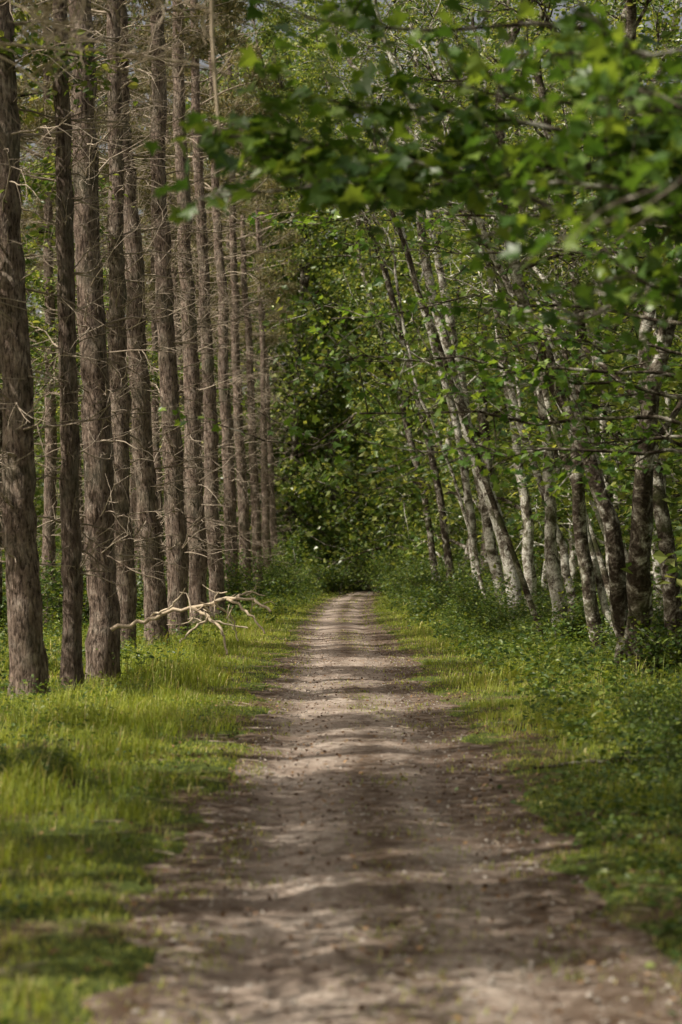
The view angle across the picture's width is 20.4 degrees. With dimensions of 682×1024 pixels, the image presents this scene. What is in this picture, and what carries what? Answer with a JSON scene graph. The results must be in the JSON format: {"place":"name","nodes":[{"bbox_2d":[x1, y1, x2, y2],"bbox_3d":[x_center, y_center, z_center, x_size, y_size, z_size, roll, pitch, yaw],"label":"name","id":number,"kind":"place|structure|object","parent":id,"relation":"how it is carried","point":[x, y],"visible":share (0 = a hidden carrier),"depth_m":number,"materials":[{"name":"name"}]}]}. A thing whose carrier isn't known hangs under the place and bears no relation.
{"place":"outdoors","nodes":[
{"label":"outdoors","id":0,"kind":"place"},
{"bbox_2d":[0,537,681,1023],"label":"ground","id":1,"kind":"structure","parent":0,"point":[74,939],"depth_m":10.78,"materials":[{"name":"green plant"}]},
{"bbox_2d":[0,0,54,569],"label":"pine tree","id":2,"kind":"object","parent":1,"relation":"on","point":[25,51],"visible":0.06,"depth_m":55.46,"materials":[{"name":"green plant"}]},
{"bbox_2d":[0,566,61,631],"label":"shrub","id":3,"kind":"object","parent":1,"relation":"on","point":[47,594],"visible":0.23,"depth_m":42.22,"materials":[{"name":"green plant"}]},
{"bbox_2d":[0,727,80,781],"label":"shrub","id":4,"kind":"object","parent":1,"relation":"on","point":[4,761],"visible":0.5,"depth_m":13.53,"materials":[{"name":"green plant"}]},
{"bbox_2d":[17,735,83,778],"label":"shrub","id":5,"kind":"object","parent":1,"relation":"on","point":[61,757],"visible":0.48,"depth_m":13.82,"materials":[{"name":"green plant"}]},
{"bbox_2d":[17,64,84,561],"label":"broadleaf tree","id":6,"kind":"object","parent":1,"relation":"on","point":[39,501],"visible":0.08,"depth_m":104.45,"materials":[{"name":"green plant"}]},
{"bbox_2d":[0,242,107,632],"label":"oak sapling","id":7,"kind":"object","parent":1,"relation":"on","point":[27,261],"visible":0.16,"depth_m":42.54,"materials":[{"name":"green plant"}]},
{"bbox_2d":[17,0,108,624],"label":"pine tree","id":8,"kind":"object","parent":1,"relation":"on","point":[48,535],"visible":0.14,"depth_m":48.70,"materials":[{"name":"brown plant"}]},
{"bbox_2d":[0,0,138,247],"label":"oak sapling","id":9,"kind":"object","parent":1,"relation":"on","point":[65,57],"visible":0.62,"depth_m":22.94,"materials":[{"name":"green plant"}]},
{"bbox_2d":[20,26,123,567],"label":"pine tree","id":10,"kind":"object","parent":1,"relation":"on","point":[41,214],"visible":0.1,"depth_m":67.23,"materials":[{"name":"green plant"}]},
{"bbox_2d":[20,146,134,355],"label":"oak sapling","id":11,"kind":"object","parent":1,"relation":"on","point":[36,234],"visible":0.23,"depth_m":32.77,"materials":[{"name":"green plant"}]},
{"bbox_2d":[18,0,150,569],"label":"pine tree","id":12,"kind":"object","parent":1,"relation":"on","point":[39,107],"visible":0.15,"depth_m":44.12,"materials":[{"name":"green plant"}]},
{"bbox_2d":[39,549,141,627],"bbox_3d":[-6.154,1.674,44.835,2.942,2.517,3.668,1,-2,-28],"label":"shrub","id":13,"kind":"object","parent":1,"relation":"on","point":[86,610],"visible":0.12,"depth_m":44.38,"materials":[{"name":"green plant"}]},
{"bbox_2d":[25,238,158,614],"bbox_3d":[-6.613,-2.199,49.741,4.943,10.542,5.528,-1,-2,36],"label":"oak sapling","id":14,"kind":"object","parent":1,"relation":"on","point":[48,358],"visible":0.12,"depth_m":49.00,"materials":[{"name":"green plant"}]},
{"bbox_2d":[0,0,185,694],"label":"pine tree","id":15,"kind":"object","parent":1,"relation":"on","point":[71,663],"visible":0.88,"depth_m":23.16,"materials":[{"name":"brown plant"}]},
{"bbox_2d":[29,2,156,549],"bbox_3d":[-7.575,-7.275,57.017,3.962,21.289,4.093,1,-2,-26],"label":"pine tree","id":16,"kind":"object","parent":1,"relation":"on","point":[106,110],"visible":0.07,"depth_m":56.78,"materials":[{"name":"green plant"}]},
{"bbox_2d":[0,0,186,699],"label":"pine tree","id":17,"kind":"object","parent":1,"relation":"on","point":[28,657],"visible":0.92,"depth_m":22.35,"materials":[{"name":"brown plant"}]},
{"bbox_2d":[1,0,229,680],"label":"pine tree","id":18,"kind":"object","parent":1,"relation":"on","point":[104,610],"visible":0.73,"depth_m":25.18,"materials":[{"name":"brown plant"}]},
{"bbox_2d":[110,585,274,654],"bbox_3d":[-1.950,1.373,24.290,2.277,0.884,0.852,0,-2,11],"label":"dry branch","id":19,"kind":"object","parent":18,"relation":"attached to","point":[171,608],"visible":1,"depth_m":24.21,"materials":[{"name":"brown wood"}]},
{"bbox_2d":[19,0,223,651],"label":"pine tree","id":20,"kind":"object","parent":1,"relation":"on","point":[118,305],"visible":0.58,"depth_m":33.58,"materials":[{"name":"brown plant"}]},
{"bbox_2d":[94,0,177,584],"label":"pine tree","id":21,"kind":"object","parent":1,"relation":"on","point":[133,495],"visible":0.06,"depth_m":64.56,"materials":[{"name":"brown plant"}]},
{"bbox_2d":[20,0,252,645],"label":"pine tree","id":22,"kind":"object","parent":1,"relation":"on","point":[155,599],"visible":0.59,"depth_m":36.78,"materials":[{"name":"brown plant"}]},
{"bbox_2d":[100,49,216,575],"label":"pine tree","id":23,"kind":"object","parent":1,"relation":"on","point":[154,416],"visible":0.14,"depth_m":67.94,"materials":[{"name":"brown plant"}]},
{"bbox_2d":[100,15,229,578],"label":"pine tree","id":24,"kind":"object","parent":1,"relation":"on","point":[176,281],"visible":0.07,"depth_m":74.60,"materials":[{"name":"brown plant"}]},
{"bbox_2d":[98,0,282,626],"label":"pine tree","id":25,"kind":"object","parent":1,"relation":"on","point":[197,592],"visible":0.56,"depth_m":46.96,"materials":[{"name":"brown plant"}]},
{"bbox_2d":[95,0,292,636],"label":"pine tree","id":26,"kind":"object","parent":1,"relation":"on","point":[177,579],"visible":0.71,"depth_m":40.41,"materials":[{"name":"brown plant"}]},
{"bbox_2d":[36,0,359,572],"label":"broadleaf tree","id":27,"kind":"object","parent":1,"relation":"on","point":[308,534],"visible":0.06,"depth_m":115.56,"materials":[{"name":"green plant"}]},
{"bbox_2d":[130,0,291,618],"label":"pine tree","id":28,"kind":"object","parent":1,"relation":"on","point":[209,397],"visible":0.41,"depth_m":53.97,"materials":[{"name":"brown plant"}]},
{"bbox_2d":[166,546,258,610],"bbox_3d":[-4.407,2.239,60.052,4.036,2.372,2.376,1,-2,-40],"label":"shrub","id":29,"kind":"object","parent":1,"relation":"on","point":[232,586],"visible":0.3,"depth_m":60.10,"materials":[{"name":"green plant"}]},
{"bbox_2d":[145,14,288,611],"bbox_3d":[-4.144,-8.878,62.659,5.430,24.946,4.526,-1,-2,37],"label":"pine tree","id":30,"kind":"object","parent":1,"relation":"on","point":[227,435],"visible":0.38,"depth_m":62.15,"materials":[{"name":"brown plant"}]},
{"bbox_2d":[171,3,298,603],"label":"pine tree","id":31,"kind":"object","parent":1,"relation":"on","point":[243,512],"visible":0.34,"depth_m":72.05,"materials":[{"name":"brown plant"}]},
{"bbox_2d":[196,175,277,552],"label":"pine tree","id":32,"kind":"object","parent":1,"relation":"on","point":[268,341],"visible":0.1,"depth_m":103.93,"materials":[{"name":"brown plant"}]},
{"bbox_2d":[161,127,337,537],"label":"broadleaf tree","id":33,"kind":"object","parent":1,"relation":"on","point":[276,367],"visible":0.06,"depth_m":123.44,"materials":[{"name":"green plant"}]},
{"bbox_2d":[192,53,307,597],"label":"pine tree","id":34,"kind":"object","parent":1,"relation":"on","point":[255,496],"visible":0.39,"depth_m":84.26,"materials":[{"name":"brown plant"}]},
{"bbox_2d":[222,545,294,600],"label":"shrub","id":35,"kind":"object","parent":1,"relation":"on","point":[266,585],"visible":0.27,"depth_m":72.02,"materials":[{"name":"green plant"}]},
{"bbox_2d":[219,133,304,581],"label":"pine tree","id":36,"kind":"object","parent":1,"relation":"on","point":[265,491],"visible":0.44,"depth_m":96.18,"materials":[{"name":"brown plant"}]},
{"bbox_2d":[236,177,303,555],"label":"pine tree","id":37,"kind":"object","parent":1,"relation":"on","point":[273,522],"visible":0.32,"depth_m":108.88,"materials":[{"name":"brown plant"}]},
{"bbox_2d":[148,4,391,534],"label":"broadleaf tree","id":38,"kind":"object","parent":1,"relation":"on","point":[316,282],"visible":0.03,"depth_m":125.85,"materials":[{"name":"green plant"}]},
{"bbox_2d":[189,0,424,555],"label":"broadleaf tree","id":39,"kind":"object","parent":1,"relation":"on","point":[292,502],"visible":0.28,"depth_m":119.40,"materials":[{"name":"green plant"}]},
{"bbox_2d":[250,523,364,584],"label":"shrub","id":40,"kind":"object","parent":1,"relation":"on","point":[296,554],"visible":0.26,"depth_m":106.02,"materials":[{"name":"green plant"}]},
{"bbox_2d":[210,26,422,590],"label":"broadleaf tree","id":41,"kind":"object","parent":1,"relation":"on","point":[309,387],"visible":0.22,"depth_m":121.16,"materials":[{"name":"green plant"}]},
{"bbox_2d":[210,27,428,550],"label":"broadleaf tree","id":42,"kind":"object","parent":1,"relation":"on","point":[288,362],"visible":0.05,"depth_m":128.41,"materials":[{"name":"green plant"}]},
{"bbox_2d":[242,121,414,587],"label":"broadleaf tree","id":43,"kind":"object","parent":1,"relation":"on","point":[332,496],"visible":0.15,"depth_m":123.67,"materials":[{"name":"green plant"}]},
{"bbox_2d":[288,505,379,589],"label":"shrub","id":44,"kind":"object","parent":1,"relation":"on","point":[331,533],"visible":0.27,"depth_m":118.86,"materials":[{"name":"green plant"}]},
{"bbox_2d":[0,578,681,1023],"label":"undergrowth","id":45,"kind":"object","parent":1,"relation":"on","point":[484,640],"visible":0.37,"depth_m":18.13,"materials":[{"name":"green plant"}]},
{"bbox_2d":[297,541,387,595],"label":"shrub","id":46,"kind":"object","parent":1,"relation":"on","point":[333,586],"visible":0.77,"depth_m":103.71,"materials":[{"name":"green plant"}]},
{"bbox_2d":[200,0,508,587],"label":"hornbeam tree","id":47,"kind":"object","parent":1,"relation":"on","point":[437,486],"visible":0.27,"depth_m":67.78,"materials":[{"name":"green plant"}]},
{"bbox_2d":[243,0,489,584],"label":"hornbeam tree","id":48,"kind":"object","parent":1,"relation":"on","point":[408,434],"visible":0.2,"depth_m":80.19,"materials":[{"name":"green plant"}]},
{"bbox_2d":[295,128,462,551],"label":"broadleaf tree","id":49,"kind":"object","parent":1,"relation":"on","point":[357,431],"visible":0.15,"depth_m":123.51,"materials":[{"name":"green plant"}]},
{"bbox_2d":[268,74,503,591],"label":"broadleaf tree","id":50,"kind":"object","parent":1,"relation":"on","point":[318,475],"visible":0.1,"depth_m":103.57,"materials":[{"name":"green plant"}]},
{"bbox_2d":[261,0,520,598],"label":"hornbeam tree","id":51,"kind":"object","parent":1,"relation":"on","point":[470,511],"visible":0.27,"depth_m":58.16,"materials":[{"name":"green plant"}]},
{"bbox_2d":[312,125,485,597],"bbox_3d":[1.581,-3.543,50.189,4.718,13.172,2.889,0,-2,0],"label":"hornbeam tree","id":52,"kind":"object","parent":1,"relation":"on","point":[434,426],"visible":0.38,"depth_m":49.51,"materials":[{"name":"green plant"}]},
{"bbox_2d":[355,509,442,591],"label":"shrub","id":53,"kind":"object","parent":1,"relation":"on","point":[380,535],"visible":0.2,"depth_m":117.71,"materials":[{"name":"green plant"}]},
{"bbox_2d":[298,0,505,603],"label":"hornbeam tree","id":54,"kind":"object","parent":1,"relation":"on","point":[493,557],"visible":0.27,"depth_m":52.21,"materials":[{"name":"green plant"}]},
{"bbox_2d":[142,0,681,365],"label":"maple tree","id":55,"kind":"object","parent":1,"relation":"on","point":[625,168],"visible":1,"depth_m":9.80,"materials":[{"name":"green plant"}]},
{"bbox_2d":[0,0,244,131],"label":"dead limb","id":56,"kind":"object","parent":55,"relation":"attached to","point":[200,7],"visible":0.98,"depth_m":12.08,"materials":[{"name":"brown wood"}]},
{"bbox_2d":[158,81,681,532],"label":"maple tree","id":57,"kind":"object","parent":1,"relation":"on","point":[495,383],"visible":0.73,"depth_m":19.17,"materials":[{"name":"green plant"}]},
{"bbox_2d":[388,559,455,613],"bbox_3d":[3.038,2.400,60.294,2.685,1.843,2.154,-1,-2,39],"label":"shrub","id":58,"kind":"object","parent":1,"relation":"on","point":[421,577],"visible":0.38,"depth_m":60.29,"materials":[{"name":"green plant"}]},
{"bbox_2d":[333,74,530,570],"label":"broadleaf tree","id":59,"kind":"object","parent":1,"relation":"on","point":[351,405],"visible":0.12,"depth_m":94.64,"materials":[{"name":"green plant"}]},
{"bbox_2d":[344,0,522,620],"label":"hornbeam tree","id":60,"kind":"object","parent":1,"relation":"on","point":[507,562],"visible":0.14,"depth_m":44.44,"materials":[{"name":"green plant"}]},
{"bbox_2d":[381,550,493,615],"bbox_3d":[3.210,2.286,57.225,3.866,2.272,2.276,-1,-2,17],"label":"shrub","id":61,"kind":"object","parent":1,"relation":"on","point":[461,581],"visible":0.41,"depth_m":56.78,"materials":[{"name":"green plant"}]},
{"bbox_2d":[331,0,547,642],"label":"hornbeam tree","id":62,"kind":"object","parent":1,"relation":"on","point":[517,566],"visible":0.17,"depth_m":37.42,"materials":[{"name":"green plant"}]},
{"bbox_2d":[310,59,575,589],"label":"broadleaf tree","id":63,"kind":"object","parent":1,"relation":"on","point":[359,515],"visible":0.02,"depth_m":124.20,"materials":[{"name":"green plant"}]},
{"bbox_2d":[432,571,508,627],"bbox_3d":[3.357,2.112,44.077,2.167,1.487,1.738,-1,-2,39],"label":"shrub","id":64,"kind":"object","parent":1,"relation":"on","point":[472,605],"visible":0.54,"depth_m":43.94,"materials":[{"name":"green plant"}]},
{"bbox_2d":[263,0,679,581],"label":"broadleaf tree","id":65,"kind":"object","parent":1,"relation":"on","point":[487,420],"visible":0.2,"depth_m":71.62,"materials":[{"name":"green plant"}]},
{"bbox_2d":[349,0,605,559],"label":"broadleaf tree","id":66,"kind":"object","parent":1,"relation":"on","point":[399,353],"visible":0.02,"depth_m":115.27,"materials":[{"name":"green plant"}]},
{"bbox_2d":[346,0,614,578],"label":"broadleaf tree","id":67,"kind":"object","parent":1,"relation":"on","point":[389,457],"visible":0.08,"depth_m":88.63,"materials":[{"name":"green plant"}]},
{"bbox_2d":[346,0,626,580],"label":"hornbeam tree","id":68,"kind":"object","parent":1,"relation":"on","point":[493,257],"visible":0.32,"depth_m":30.84,"materials":[{"name":"green plant"}]},
{"bbox_2d":[396,0,577,631],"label":"hornbeam tree","id":69,"kind":"object","parent":1,"relation":"on","point":[564,558],"visible":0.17,"depth_m":42.11,"materials":[{"name":"grey plant"}]},
{"bbox_2d":[354,0,626,577],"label":"hornbeam tree","id":70,"kind":"object","parent":1,"relation":"on","point":[416,106],"visible":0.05,"depth_m":35.90,"materials":[{"name":"green plant"}]},
{"bbox_2d":[378,0,609,600],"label":"hornbeam tree","id":71,"kind":"object","parent":1,"relation":"on","point":[600,559],"visible":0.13,"depth_m":34.83,"materials":[{"name":"grey plant"}]},
{"bbox_2d":[397,231,590,564],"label":"broadleaf tree","id":72,"kind":"object","parent":1,"relation":"on","point":[462,522],"visible":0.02,"depth_m":79.96,"materials":[{"name":"green plant"}]},
{"bbox_2d":[442,1,565,615],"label":"hornbeam tree","id":73,"kind":"object","parent":1,"relation":"on","point":[529,570],"visible":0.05,"depth_m":47.23,"materials":[{"name":"grey plant"}]},
{"bbox_2d":[357,0,654,671],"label":"hornbeam tree","id":74,"kind":"object","parent":1,"relation":"on","point":[616,564],"visible":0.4,"depth_m":25.45,"materials":[{"name":"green plant"}]},
{"bbox_2d":[469,572,551,636],"bbox_3d":[4.004,2.219,42.789,1.960,1.741,2.570,0,-2,-4],"label":"shrub","id":75,"kind":"object","parent":1,"relation":"on","point":[519,611],"visible":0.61,"depth_m":42.44,"materials":[{"name":"green plant"}]},
{"bbox_2d":[364,0,659,648],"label":"hornbeam tree","id":76,"kind":"object","parent":1,"relation":"on","point":[542,276],"visible":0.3,"depth_m":32.14,"materials":[{"name":"green plant"}]},
{"bbox_2d":[402,0,653,653],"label":"hornbeam tree","id":77,"kind":"object","parent":1,"relation":"on","point":[590,602],"visible":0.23,"depth_m":32.49,"materials":[{"name":"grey plant"}]},
{"bbox_2d":[447,206,612,536],"bbox_3d":[4.096,-1.820,39.295,3.665,9.161,3.006,1,-2,-29],"label":"hornbeam tree","id":78,"kind":"object","parent":1,"relation":"on","point":[595,510],"visible":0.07,"depth_m":38.99,"materials":[{"name":"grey plant"}]},
{"bbox_2d":[396,101,672,632],"bbox_3d":[3.192,-2.240,32.246,5.243,9.571,2.685,1,-2,-24],"label":"hornbeam tree","id":79,"kind":"object","parent":1,"relation":"on","point":[606,611],"visible":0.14,"depth_m":32.60,"materials":[{"name":"green plant"}]},
{"bbox_2d":[410,0,664,639],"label":"hornbeam tree","id":80,"kind":"object","parent":1,"relation":"on","point":[555,582],"visible":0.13,"depth_m":38.58,"materials":[{"name":"grey plant"}]},
{"bbox_2d":[487,41,608,595],"bbox_3d":[5.589,-4.759,49.162,5.068,15.632,3.614,-1,-2,33],"label":"hornbeam tree","id":81,"kind":"object","parent":1,"relation":"on","point":[557,469],"visible":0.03,"depth_m":49.16,"materials":[{"name":"green plant"}]},
{"bbox_2d":[423,0,681,678],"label":"hornbeam tree","id":82,"kind":"object","parent":1,"relation":"on","point":[639,590],"visible":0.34,"depth_m":24.30,"materials":[{"name":"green plant"}]},
{"bbox_2d":[423,129,681,581],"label":"broadleaf tree","id":83,"kind":"object","parent":1,"relation":"on","point":[573,564],"visible":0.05,"depth_m":64.98,"materials":[{"name":"green plant"}]},
{"bbox_2d":[452,211,652,581],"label":"broadleaf tree","id":84,"kind":"object","parent":1,"relation":"on","point":[511,489],"visible":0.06,"depth_m":72.76,"materials":[{"name":"green plant"}]},
{"bbox_2d":[530,576,609,641],"bbox_3d":[4.709,2.050,36.828,2.459,1.666,1.875,0,-2,-10],"label":"shrub","id":85,"kind":"object","parent":1,"relation":"on","point":[575,609],"visible":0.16,"depth_m":36.44,"materials":[{"name":"green plant"}]},
{"bbox_2d":[459,9,681,617],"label":"broadleaf tree","id":86,"kind":"object","parent":1,"relation":"on","point":[659,556],"visible":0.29,"depth_m":28.43,"materials":[{"name":"green plant"}]},
{"bbox_2d":[512,125,637,512],"bbox_3d":[4.421,-2.575,36.161,2.659,10.368,2.312,0,-2,12],"label":"hornbeam tree","id":87,"kind":"object","parent":1,"relation":"on","point":[554,259],"visible":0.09,"depth_m":36.02,"materials":[{"name":"green plant"}]},
{"bbox_2d":[475,38,681,541],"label":"broadleaf tree","id":88,"kind":"object","parent":1,"relation":"on","point":[672,487],"visible":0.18,"depth_m":32.86,"materials":[{"name":"green plant"}]},
{"bbox_2d":[480,0,681,583],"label":"broadleaf tree","id":89,"kind":"object","parent":1,"relation":"on","point":[673,388],"visible":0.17,"depth_m":35.64,"materials":[{"name":"green plant"}]},
{"bbox_2d":[487,193,681,577],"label":"broadleaf tree","id":90,"kind":"object","parent":1,"relation":"on","point":[620,517],"visible":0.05,"depth_m":53.93,"materials":[{"name":"green plant"}]},
{"bbox_2d":[493,28,681,619],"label":"broadleaf tree","id":91,"kind":"object","parent":1,"relation":"on","point":[566,500],"visible":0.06,"depth_m":47.90,"materials":[{"name":"green plant"}]},
{"bbox_2d":[501,0,681,652],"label":"hornbeam tree","id":92,"kind":"object","parent":1,"relation":"on","point":[671,591],"visible":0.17,"depth_m":30.01,"materials":[{"name":"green plant"}]},
{"bbox_2d":[508,0,681,641],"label":"hornbeam tree","id":93,"kind":"object","parent":1,"relation":"on","point":[604,424],"visible":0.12,"depth_m":36.17,"materials":[{"name":"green plant"}]},
{"bbox_2d":[607,606,681,679],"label":"shrub","id":94,"kind":"object","parent":1,"relation":"on","point":[671,654],"visible":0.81,"depth_m":24.54,"materials":[{"name":"green plant"}]},
{"bbox_2d":[608,691,681,750],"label":"shrub","id":95,"kind":"object","parent":1,"relation":"on","point":[661,730],"visible":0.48,"depth_m":15.56,"materials":[{"name":"green plant"}]},
{"bbox_2d":[610,677,681,735],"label":"shrub","id":96,"kind":"object","parent":1,"relation":"on","point":[634,710],"visible":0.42,"depth_m":16.93,"materials":[{"name":"green plant"}]},
{"bbox_2d":[613,723,681,784],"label":"shrub","id":97,"kind":"object","parent":1,"relation":"on","point":[672,751],"visible":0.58,"depth_m":13.58,"materials":[{"name":"green plant"}]},
{"bbox_2d":[627,666,681,716],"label":"shrub","id":98,"kind":"object","parent":1,"relation":"on","point":[663,692],"visible":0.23,"depth_m":18.38,"materials":[{"name":"green plant"}]},
{"bbox_2d":[13,0,681,534],"label":"sky","id":99,"kind":"structure","parent":0,"point":[561,7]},
{"bbox_2d":[80,590,681,1023],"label":"forest path","id":100,"kind":"structure","parent":0,"point":[574,1002],"depth_m":9.28,"materials":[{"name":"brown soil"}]},
{"bbox_2d":[0,639,680,1023],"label":"fallen twigs","id":101,"kind":"object","parent":100,"relation":"on","point":[330,821],"visible":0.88,"depth_m":10.86,"materials":[{"name":"brown wood"}]},
{"bbox_2d":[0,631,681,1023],"bbox_3d":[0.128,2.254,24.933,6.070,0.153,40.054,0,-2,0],"label":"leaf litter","id":102,"kind":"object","parent":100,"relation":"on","point":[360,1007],"visible":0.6,"depth_m":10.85,"materials":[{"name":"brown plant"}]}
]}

